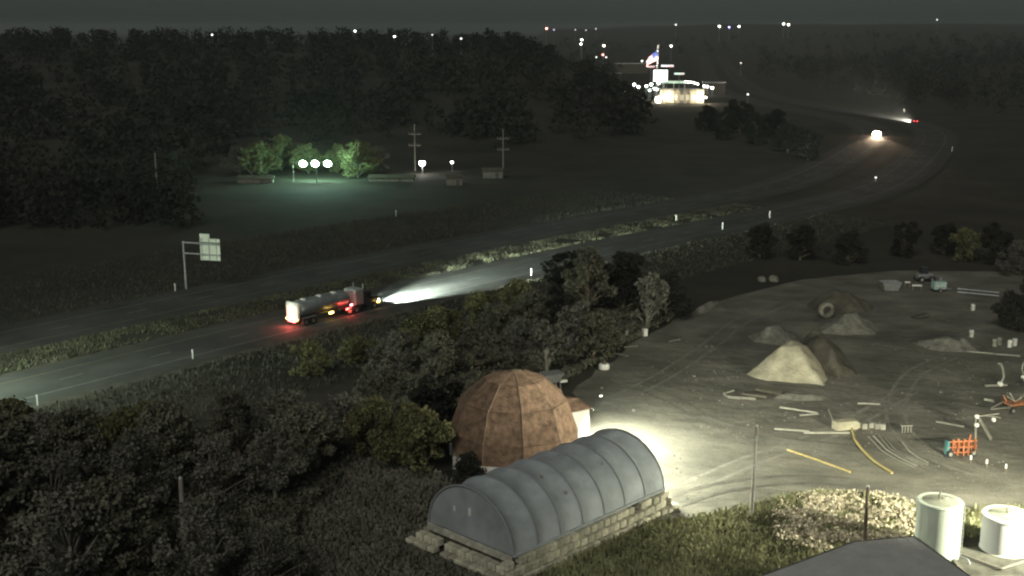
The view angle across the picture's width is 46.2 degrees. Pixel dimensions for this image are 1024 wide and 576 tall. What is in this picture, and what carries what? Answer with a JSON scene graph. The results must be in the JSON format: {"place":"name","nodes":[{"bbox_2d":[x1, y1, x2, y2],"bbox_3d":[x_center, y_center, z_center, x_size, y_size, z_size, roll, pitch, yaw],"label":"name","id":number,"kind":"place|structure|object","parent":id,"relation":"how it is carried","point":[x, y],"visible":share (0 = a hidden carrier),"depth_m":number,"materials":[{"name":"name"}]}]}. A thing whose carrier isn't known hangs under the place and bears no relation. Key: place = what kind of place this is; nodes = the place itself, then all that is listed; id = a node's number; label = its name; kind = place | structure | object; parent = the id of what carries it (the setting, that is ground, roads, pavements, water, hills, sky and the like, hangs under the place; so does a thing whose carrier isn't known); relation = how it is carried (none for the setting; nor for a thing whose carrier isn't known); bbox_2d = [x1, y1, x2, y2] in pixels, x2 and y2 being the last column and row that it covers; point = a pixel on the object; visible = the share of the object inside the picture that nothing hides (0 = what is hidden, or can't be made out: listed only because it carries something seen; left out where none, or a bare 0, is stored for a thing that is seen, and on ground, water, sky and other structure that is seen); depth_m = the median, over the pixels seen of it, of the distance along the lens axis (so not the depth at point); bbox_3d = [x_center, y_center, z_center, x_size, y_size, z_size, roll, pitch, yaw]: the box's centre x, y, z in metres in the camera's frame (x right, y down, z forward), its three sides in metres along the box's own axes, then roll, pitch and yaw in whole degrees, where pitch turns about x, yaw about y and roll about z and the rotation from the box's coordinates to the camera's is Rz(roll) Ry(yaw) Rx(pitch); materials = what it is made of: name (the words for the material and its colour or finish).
{"place":"outdoors","nodes":[
{"label":"outdoors","id":0,"kind":"place"},
{"bbox_2d":[286,282,380,325],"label":"tanker lorry","id":1,"kind":"object","parent":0,"point":[301,310],"visible":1,"depth_m":168.10,"materials":[{"name":"metal"}]},
{"bbox_2d":[237,429,484,575],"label":"shaded grass","id":2,"kind":"structure","parent":0,"point":[364,563],"depth_m":99.11,"materials":[{"name":"plant"}]},
{"bbox_2d":[0,203,760,372],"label":"median grass","id":3,"kind":"structure","parent":0,"point":[176,329],"depth_m":183.21,"materials":[{"name":"plant"}]},
{"bbox_2d":[0,56,855,327],"bbox_3d":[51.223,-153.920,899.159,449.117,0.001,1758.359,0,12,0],"label":"shoulder","id":4,"kind":"object","parent":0,"point":[348,257],"visible":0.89,"depth_m":228.80},
{"bbox_2d":[0,56,889,352],"bbox_3d":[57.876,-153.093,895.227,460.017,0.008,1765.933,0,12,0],"label":"highway far lanes","id":5,"kind":"structure","parent":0,"point":[860,144],"depth_m":216.57,"materials":[{"name":"asphalt"}]},
{"bbox_2d":[0,56,892,356],"bbox_3d":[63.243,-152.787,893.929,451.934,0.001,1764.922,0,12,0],"label":"shoulder","id":6,"kind":"object","parent":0,"point":[492,248],"visible":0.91,"depth_m":220.57},
{"bbox_2d":[0,56,917,376],"bbox_3d":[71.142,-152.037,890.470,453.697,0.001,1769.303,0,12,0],"label":"shoulder","id":7,"kind":"object","parent":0,"point":[482,264],"visible":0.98,"depth_m":207.51},
{"bbox_2d":[0,56,952,405],"bbox_3d":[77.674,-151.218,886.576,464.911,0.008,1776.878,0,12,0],"label":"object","id":8,"kind":"object","parent":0,"point":[924,154],"visible":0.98,"depth_m":189.03,"materials":[{"name":"asphalt"}]},
{"bbox_2d":[19,56,958,409],"bbox_3d":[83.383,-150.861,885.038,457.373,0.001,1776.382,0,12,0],"label":"shoulder","id":9,"kind":"object","parent":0,"point":[403,310],"visible":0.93,"depth_m":173.11},
{"bbox_2d":[0,23,1023,575],"bbox_3d":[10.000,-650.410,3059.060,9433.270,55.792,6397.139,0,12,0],"label":"ground","id":10,"kind":"structure","parent":0,"point":[974,183],"depth_m":319.96,"materials":[{"name":"green plant"}]},
{"bbox_2d":[0,395,34,421],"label":"bush","id":11,"kind":"object","parent":10,"relation":"on","point":[16,404],"visible":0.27,"depth_m":116.96,"materials":[{"name":"green plant"}]},
{"bbox_2d":[0,412,51,483],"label":"tree","id":12,"kind":"object","parent":10,"relation":"on","point":[18,430],"visible":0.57,"depth_m":99.73,"materials":[{"name":"green plant"}]},
{"bbox_2d":[0,459,60,575],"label":"tree","id":13,"kind":"object","parent":10,"relation":"on","point":[15,492],"visible":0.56,"depth_m":84.70,"materials":[{"name":"green plant"}]},
{"bbox_2d":[25,409,65,456],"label":"tree","id":14,"kind":"object","parent":10,"relation":"on","point":[41,419],"visible":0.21,"depth_m":109.63,"materials":[{"name":"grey plant"}]},
{"bbox_2d":[13,447,90,545],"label":"tree","id":15,"kind":"object","parent":10,"relation":"on","point":[59,465],"visible":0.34,"depth_m":92.64,"materials":[{"name":"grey plant"}]},
{"bbox_2d":[0,481,127,575],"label":"tree","id":16,"kind":"object","parent":10,"relation":"on","point":[63,560],"visible":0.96,"depth_m":82.40,"materials":[{"name":"green plant"}]},
{"bbox_2d":[39,406,110,484],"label":"tree","id":17,"kind":"object","parent":10,"relation":"on","point":[65,430],"visible":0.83,"depth_m":102.92,"materials":[{"name":"green plant"}]},
{"bbox_2d":[0,144,206,230],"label":"lowland wood","id":18,"kind":"object","parent":10,"relation":"on","point":[74,182],"visible":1,"depth_m":267.27,"materials":[{"name":"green plant"}]},
{"bbox_2d":[86,406,152,463],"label":"bush","id":19,"kind":"object","parent":10,"relation":"on","point":[110,427],"visible":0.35,"depth_m":111.50,"materials":[{"name":"green plant"}]},
{"bbox_2d":[69,473,171,575],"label":"tree","id":20,"kind":"object","parent":10,"relation":"on","point":[112,499],"visible":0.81,"depth_m":85.36,"materials":[{"name":"green plant"}]},
{"bbox_2d":[97,427,184,504],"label":"tree","id":21,"kind":"object","parent":10,"relation":"on","point":[128,449],"visible":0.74,"depth_m":97.10,"materials":[{"name":"green plant"}]},
{"bbox_2d":[134,399,208,477],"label":"tree","id":22,"kind":"object","parent":10,"relation":"on","point":[158,416],"visible":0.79,"depth_m":106.31,"materials":[{"name":"green plant"}]},
{"bbox_2d":[0,414,365,575],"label":"grove undergrowth","id":23,"kind":"object","parent":10,"relation":"on","point":[232,567],"visible":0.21,"depth_m":100.70,"materials":[{"name":"green plant"}]},
{"bbox_2d":[151,493,243,575],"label":"tree","id":24,"kind":"object","parent":10,"relation":"on","point":[198,515],"visible":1,"depth_m":84.10,"materials":[{"name":"green plant"}]},
{"bbox_2d":[182,234,220,288],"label":"road sign","id":25,"kind":"object","parent":10,"relation":"on","point":[209,249],"visible":1,"depth_m":186.17,"materials":[{"name":"metal"}]},
{"bbox_2d":[182,431,264,510],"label":"tree","id":26,"kind":"object","parent":10,"relation":"on","point":[212,444],"visible":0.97,"depth_m":100.59,"materials":[{"name":"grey plant"}]},
{"bbox_2d":[209,390,264,458],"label":"tree","id":27,"kind":"object","parent":10,"relation":"on","point":[233,408],"visible":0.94,"depth_m":111.23,"materials":[{"name":"green plant"}]},
{"bbox_2d":[238,141,281,174],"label":"tree","id":28,"kind":"object","parent":10,"relation":"on","point":[250,153],"visible":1,"depth_m":327.60,"materials":[{"name":"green plant"}]},
{"bbox_2d":[245,387,305,448],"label":"tree","id":29,"kind":"object","parent":10,"relation":"on","point":[289,397],"visible":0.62,"depth_m":115.02,"materials":[{"name":"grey plant"}]},
{"bbox_2d":[238,422,316,497],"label":"tree","id":30,"kind":"object","parent":10,"relation":"on","point":[277,467],"visible":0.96,"depth_m":101.93,"materials":[{"name":"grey plant"}]},
{"bbox_2d":[238,523,317,575],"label":"tree","id":31,"kind":"object","parent":10,"relation":"on","point":[264,539],"visible":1,"depth_m":85.50,"materials":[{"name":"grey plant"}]},
{"bbox_2d":[262,133,298,169],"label":"tree","id":32,"kind":"object","parent":10,"relation":"on","point":[279,149],"visible":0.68,"depth_m":341.77,"materials":[{"name":"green plant"}]},
{"bbox_2d":[288,142,326,173],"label":"tree","id":33,"kind":"object","parent":10,"relation":"on","point":[300,152],"visible":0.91,"depth_m":334.72,"materials":[{"name":"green plant"}]},
{"bbox_2d":[288,338,334,378],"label":"bush","id":34,"kind":"object","parent":10,"relation":"on","point":[314,359],"visible":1,"depth_m":140.57,"materials":[{"name":"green plant"}]},
{"bbox_2d":[279,402,347,471],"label":"tree","id":35,"kind":"object","parent":10,"relation":"on","point":[310,420],"visible":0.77,"depth_m":108.46,"materials":[{"name":"green plant"}]},
{"bbox_2d":[0,25,659,167],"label":"hillside wood","id":36,"kind":"object","parent":10,"relation":"on","point":[192,108],"visible":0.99,"depth_m":495.39,"materials":[{"name":"green plant"}]},
{"bbox_2d":[316,391,363,451],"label":"tree","id":37,"kind":"object","parent":10,"relation":"on","point":[345,403],"visible":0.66,"depth_m":115.10,"materials":[{"name":"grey plant"}]},
{"bbox_2d":[336,334,376,363],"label":"bush","id":38,"kind":"object","parent":10,"relation":"on","point":[356,355],"visible":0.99,"depth_m":145.08,"materials":[{"name":"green plant"}]},
{"bbox_2d":[338,139,382,177],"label":"tree","id":39,"kind":"object","parent":10,"relation":"on","point":[350,158],"visible":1,"depth_m":325.35,"materials":[{"name":"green plant"}]},
{"bbox_2d":[344,394,399,457],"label":"tree","id":40,"kind":"object","parent":10,"relation":"on","point":[378,418],"visible":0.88,"depth_m":112.42,"materials":[{"name":"green plant"}]},
{"bbox_2d":[365,329,419,375],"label":"tree","id":41,"kind":"object","parent":10,"relation":"on","point":[395,339],"visible":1,"depth_m":139.69,"materials":[{"name":"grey plant"}]},
{"bbox_2d":[369,402,455,475],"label":"tree","id":42,"kind":"object","parent":10,"relation":"on","point":[411,432],"visible":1,"depth_m":109.09,"materials":[{"name":"green plant"}]},
{"bbox_2d":[399,310,448,350],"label":"bush","id":43,"kind":"object","parent":10,"relation":"on","point":[419,327],"visible":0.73,"depth_m":150.17,"materials":[{"name":"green plant"}]},
{"bbox_2d":[413,329,455,378],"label":"tree","id":44,"kind":"object","parent":10,"relation":"on","point":[436,343],"visible":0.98,"depth_m":136.16,"materials":[{"name":"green plant"}]},
{"bbox_2d":[408,374,464,438],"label":"tree","id":45,"kind":"object","parent":10,"relation":"on","point":[427,392],"visible":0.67,"depth_m":116.27,"materials":[{"name":"green plant"}]},
{"bbox_2d":[423,305,465,339],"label":"bush","id":46,"kind":"object","parent":10,"relation":"on","point":[440,311],"visible":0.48,"depth_m":155.75,"materials":[{"name":"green plant"}]},
{"bbox_2d":[444,449,487,483],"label":"bush","id":47,"kind":"object","parent":10,"relation":"on","point":[462,466],"visible":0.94,"depth_m":107.26,"materials":[{"name":"green plant"}]},
{"bbox_2d":[456,324,501,371],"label":"tree","id":48,"kind":"object","parent":10,"relation":"on","point":[478,336],"visible":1,"depth_m":139.55,"materials":[{"name":"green plant"}]},
{"bbox_2d":[462,290,500,325],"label":"bush","id":49,"kind":"object","parent":10,"relation":"on","point":[476,303],"visible":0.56,"depth_m":161.76,"materials":[{"name":"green plant"}]},
{"bbox_2d":[476,301,512,344],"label":"tree","id":50,"kind":"object","parent":10,"relation":"on","point":[499,316],"visible":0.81,"depth_m":150.38,"materials":[{"name":"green plant"}]},
{"bbox_2d":[493,277,533,315],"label":"bush","id":51,"kind":"object","parent":10,"relation":"on","point":[514,289],"visible":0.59,"depth_m":169.51,"materials":[{"name":"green plant"}]},
{"bbox_2d":[351,293,677,437],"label":"belt undergrowth","id":52,"kind":"object","parent":10,"relation":"on","point":[370,382],"visible":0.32,"depth_m":143.64,"materials":[{"name":"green plant"}]},
{"bbox_2d":[490,317,539,363],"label":"tree","id":53,"kind":"object","parent":10,"relation":"on","point":[523,327],"visible":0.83,"depth_m":144.53,"materials":[{"name":"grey plant"}]},
{"bbox_2d":[449,369,603,475],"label":"salt dome","id":54,"kind":"structure","parent":10,"relation":"on","point":[505,418],"depth_m":109.33,"materials":[{"name":"brown"}]},
{"bbox_2d":[509,289,547,324],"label":"tree","id":55,"kind":"object","parent":10,"relation":"on","point":[527,300],"visible":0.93,"depth_m":159.96,"materials":[{"name":"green plant"}]},
{"bbox_2d":[405,428,677,575],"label":"hoop building","id":56,"kind":"structure","parent":10,"relation":"on","point":[538,512],"depth_m":94.22,"materials":[{"name":"white fabric"}]},
{"bbox_2d":[526,318,571,370],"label":"tree","id":57,"kind":"object","parent":10,"relation":"on","point":[546,349],"visible":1,"depth_m":139.00,"materials":[{"name":"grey plant"}]},
{"bbox_2d":[542,291,574,341],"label":"tree","id":58,"kind":"object","parent":10,"relation":"on","point":[564,299],"visible":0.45,"depth_m":154.45,"materials":[{"name":"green plant"}]},
{"bbox_2d":[540,250,583,300],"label":"tree","id":59,"kind":"object","parent":10,"relation":"on","point":[557,282],"visible":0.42,"depth_m":176.58,"materials":[{"name":"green plant"}]},
{"bbox_2d":[553,300,596,355],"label":"tree","id":60,"kind":"object","parent":10,"relation":"on","point":[577,310],"visible":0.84,"depth_m":147.04,"materials":[{"name":"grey plant"}]},
{"bbox_2d":[561,245,619,311],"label":"tree","id":61,"kind":"object","parent":10,"relation":"on","point":[588,271],"visible":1,"depth_m":166.59,"materials":[{"name":"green plant"}]},
{"bbox_2d":[570,308,616,358],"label":"tree","id":62,"kind":"object","parent":10,"relation":"on","point":[595,324],"visible":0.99,"depth_m":145.28,"materials":[{"name":"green plant"}]},
{"bbox_2d":[602,250,645,309],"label":"tree","id":63,"kind":"object","parent":10,"relation":"on","point":[630,274],"visible":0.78,"depth_m":169.85,"materials":[{"name":"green plant"}]},
{"bbox_2d":[630,272,669,324],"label":"tree","id":64,"kind":"object","parent":10,"relation":"on","point":[647,292],"visible":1,"depth_m":161.45,"materials":[{"name":"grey plant"}]},
{"bbox_2d":[635,269,692,320],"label":"tree","id":65,"kind":"object","parent":10,"relation":"on","point":[675,289],"visible":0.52,"depth_m":167.25,"materials":[{"name":"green plant"}]},
{"bbox_2d":[694,104,719,131],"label":"tree","id":66,"kind":"object","parent":10,"relation":"on","point":[708,111],"visible":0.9,"depth_m":469.66,"materials":[{"name":"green plant"}]},
{"bbox_2d":[713,110,738,139],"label":"tree","id":67,"kind":"object","parent":10,"relation":"on","point":[728,121],"visible":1,"depth_m":436.29,"materials":[{"name":"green plant"}]},
{"bbox_2d":[723,98,755,133],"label":"tree","id":68,"kind":"object","parent":10,"relation":"on","point":[740,111],"visible":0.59,"depth_m":457.90,"materials":[{"name":"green plant"}]},
{"bbox_2d":[741,110,769,143],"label":"tree","id":69,"kind":"object","parent":10,"relation":"on","point":[752,133],"visible":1,"depth_m":420.09,"materials":[{"name":"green plant"}]},
{"bbox_2d":[743,222,779,257],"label":"tree","id":70,"kind":"object","parent":10,"relation":"on","point":[760,234],"visible":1,"depth_m":212.35,"materials":[{"name":"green plant"}]},
{"bbox_2d":[532,487,1023,575],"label":"grass bank","id":71,"kind":"structure","parent":10,"relation":"on","point":[703,566],"depth_m":94.84,"materials":[{"name":"plant"}]},
{"bbox_2d":[770,121,803,151],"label":"tree","id":72,"kind":"object","parent":10,"relation":"on","point":[788,137],"visible":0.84,"depth_m":394.04,"materials":[{"name":"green plant"}]},
{"bbox_2d":[558,29,1023,76],"bbox_3d":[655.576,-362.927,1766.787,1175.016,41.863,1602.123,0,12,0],"label":"distant wood","id":73,"kind":"object","parent":10,"relation":"on","point":[855,61],"visible":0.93,"depth_m":1448.43,"materials":[{"name":"green plant"}]},
{"bbox_2d":[573,270,1023,520],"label":"gravel yard","id":74,"kind":"structure","parent":10,"relation":"on","point":[881,366],"depth_m":132.85,"materials":[{"name":"gravel"}]},
{"bbox_2d":[611,300,782,396],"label":"tyre track","id":75,"kind":"structure","parent":74,"relation":"on","point":[675,362],"depth_m":151.15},
{"bbox_2d":[627,302,795,399],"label":"tyre track","id":76,"kind":"structure","parent":74,"relation":"on","point":[695,361],"depth_m":150.24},
{"bbox_2d":[669,474,848,497],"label":"tyre track","id":77,"kind":"structure","parent":74,"relation":"on","point":[702,486],"depth_m":108.49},
{"bbox_2d":[683,482,851,505],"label":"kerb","id":78,"kind":"structure","parent":74,"relation":"on","point":[735,489],"depth_m":106.96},
{"bbox_2d":[748,325,799,344],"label":"gravel pile","id":79,"kind":"object","parent":74,"relation":"on","point":[776,334],"visible":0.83,"depth_m":156.57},
{"bbox_2d":[747,340,827,384],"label":"sand pile","id":80,"kind":"object","parent":74,"relation":"on","point":[792,361],"visible":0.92,"depth_m":139.85,"materials":[{"name":"sand"}]},
{"bbox_2d":[680,388,901,484],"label":"tyre track","id":81,"kind":"structure","parent":74,"relation":"on","point":[793,441],"depth_m":117.27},
{"bbox_2d":[642,384,949,470],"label":"tyre track","id":82,"kind":"structure","parent":74,"relation":"on","point":[688,403],"depth_m":121.91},
{"bbox_2d":[699,391,917,489],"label":"tyre track","id":83,"kind":"structure","parent":74,"relation":"on","point":[808,446],"depth_m":117.00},
{"bbox_2d":[600,319,1023,502],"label":"loose stones","id":84,"kind":"object","parent":74,"relation":"on","point":[673,455],"visible":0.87,"depth_m":122.22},
{"bbox_2d":[800,329,856,378],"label":"dirt pile","id":85,"kind":"object","parent":74,"relation":"on","point":[831,358],"visible":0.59,"depth_m":143.41,"materials":[{"name":"soil"}]},
{"bbox_2d":[807,289,873,314],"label":"dirt pile","id":86,"kind":"object","parent":74,"relation":"on","point":[844,302],"visible":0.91,"depth_m":173.92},
{"bbox_2d":[819,313,878,334],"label":"gravel pile","id":87,"kind":"object","parent":74,"relation":"on","point":[851,324],"visible":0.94,"depth_m":161.12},
{"bbox_2d":[912,335,980,351],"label":"gravel pile","id":88,"kind":"object","parent":74,"relation":"on","point":[947,343],"visible":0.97,"depth_m":153.09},
{"bbox_2d":[885,355,1023,482],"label":"tyre track","id":89,"kind":"structure","parent":74,"relation":"on","point":[895,384],"depth_m":123.42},
{"bbox_2d":[944,434,977,457],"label":"truck","id":90,"kind":"object","parent":74,"relation":"on","point":[963,444],"visible":0.99,"depth_m":114.31,"materials":[{"name":"orange paint"}]},
{"bbox_2d":[903,357,1021,474],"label":"tyre track","id":91,"kind":"structure","parent":74,"relation":"on","point":[905,410],"depth_m":126.61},
{"bbox_2d":[785,224,822,259],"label":"tree","id":92,"kind":"object","parent":10,"relation":"on","point":[804,242],"visible":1,"depth_m":209.71,"materials":[{"name":"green plant"}]},
{"bbox_2d":[792,126,824,159],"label":"tree","id":93,"kind":"object","parent":10,"relation":"on","point":[809,151],"visible":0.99,"depth_m":369.35,"materials":[{"name":"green plant"}]},
{"bbox_2d":[771,489,916,551],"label":"weed patch","id":94,"kind":"object","parent":10,"relation":"on","point":[794,516],"visible":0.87,"depth_m":98.89,"materials":[{"name":"plant"}]},
{"bbox_2d":[823,230,869,264],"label":"tree","id":95,"kind":"object","parent":10,"relation":"on","point":[843,246],"visible":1,"depth_m":206.78,"materials":[{"name":"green plant"}]},
{"bbox_2d":[760,44,1023,113],"bbox_3d":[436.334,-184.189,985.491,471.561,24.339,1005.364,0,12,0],"label":"wood","id":96,"kind":"object","parent":10,"relation":"on","point":[921,80],"visible":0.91,"depth_m":859.88,"materials":[{"name":"green plant"}]},
{"bbox_2d":[889,221,922,257],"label":"tree","id":97,"kind":"object","parent":10,"relation":"on","point":[908,235],"visible":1,"depth_m":212.69,"materials":[{"name":"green plant"}]},
{"bbox_2d":[929,222,959,254],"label":"tree","id":98,"kind":"object","parent":10,"relation":"on","point":[944,237],"visible":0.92,"depth_m":215.65,"materials":[{"name":"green plant"}]},
{"bbox_2d":[948,226,984,261],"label":"tree","id":99,"kind":"object","parent":10,"relation":"on","point":[964,237],"visible":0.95,"depth_m":210.10,"materials":[{"name":"green plant"}]},
{"bbox_2d":[952,547,1023,575],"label":"containment slab","id":100,"kind":"structure","parent":10,"relation":"on","point":[983,563],"depth_m":91.01,"materials":[{"name":"concrete"}]},
{"bbox_2d":[915,491,970,563],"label":"storage tank","id":101,"kind":"object","parent":100,"relation":"on","point":[939,523],"visible":0.86,"depth_m":91.28,"materials":[{"name":"metal"}]},
{"bbox_2d":[979,505,1023,558],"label":"storage tank","id":102,"kind":"object","parent":100,"relation":"on","point":[1002,531],"visible":1,"depth_m":92.45,"materials":[{"name":"metal"}]},
{"bbox_2d":[973,221,1014,263],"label":"tree","id":103,"kind":"object","parent":10,"relation":"on","point":[1003,241],"visible":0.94,"depth_m":206.81,"materials":[{"name":"green plant"}]},
{"bbox_2d":[990,288,1023,330],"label":"tree","id":104,"kind":"object","parent":10,"relation":"on","point":[1012,312],"visible":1,"depth_m":161.38,"materials":[{"name":"green plant"}]},
{"bbox_2d":[996,239,1023,275],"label":"tree","id":105,"kind":"object","parent":10,"relation":"on","point":[1017,245],"visible":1,"depth_m":197.03,"materials":[{"name":"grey plant"}]},
{"bbox_2d":[0,0,1023,33],"label":"sky","id":106,"kind":"structure","parent":0,"point":[423,16],"materials":[{"name":"black"}]},
{"bbox_2d":[655,88,706,102],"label":"truck stop building","id":107,"kind":"structure","parent":0,"point":[681,95],"depth_m":653.13,"materials":[{"name":"metal"}]},
{"bbox_2d":[760,536,969,575],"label":"equipment house","id":108,"kind":"structure","parent":0,"point":[906,556],"depth_m":81.74,"materials":[{"name":"metal"}]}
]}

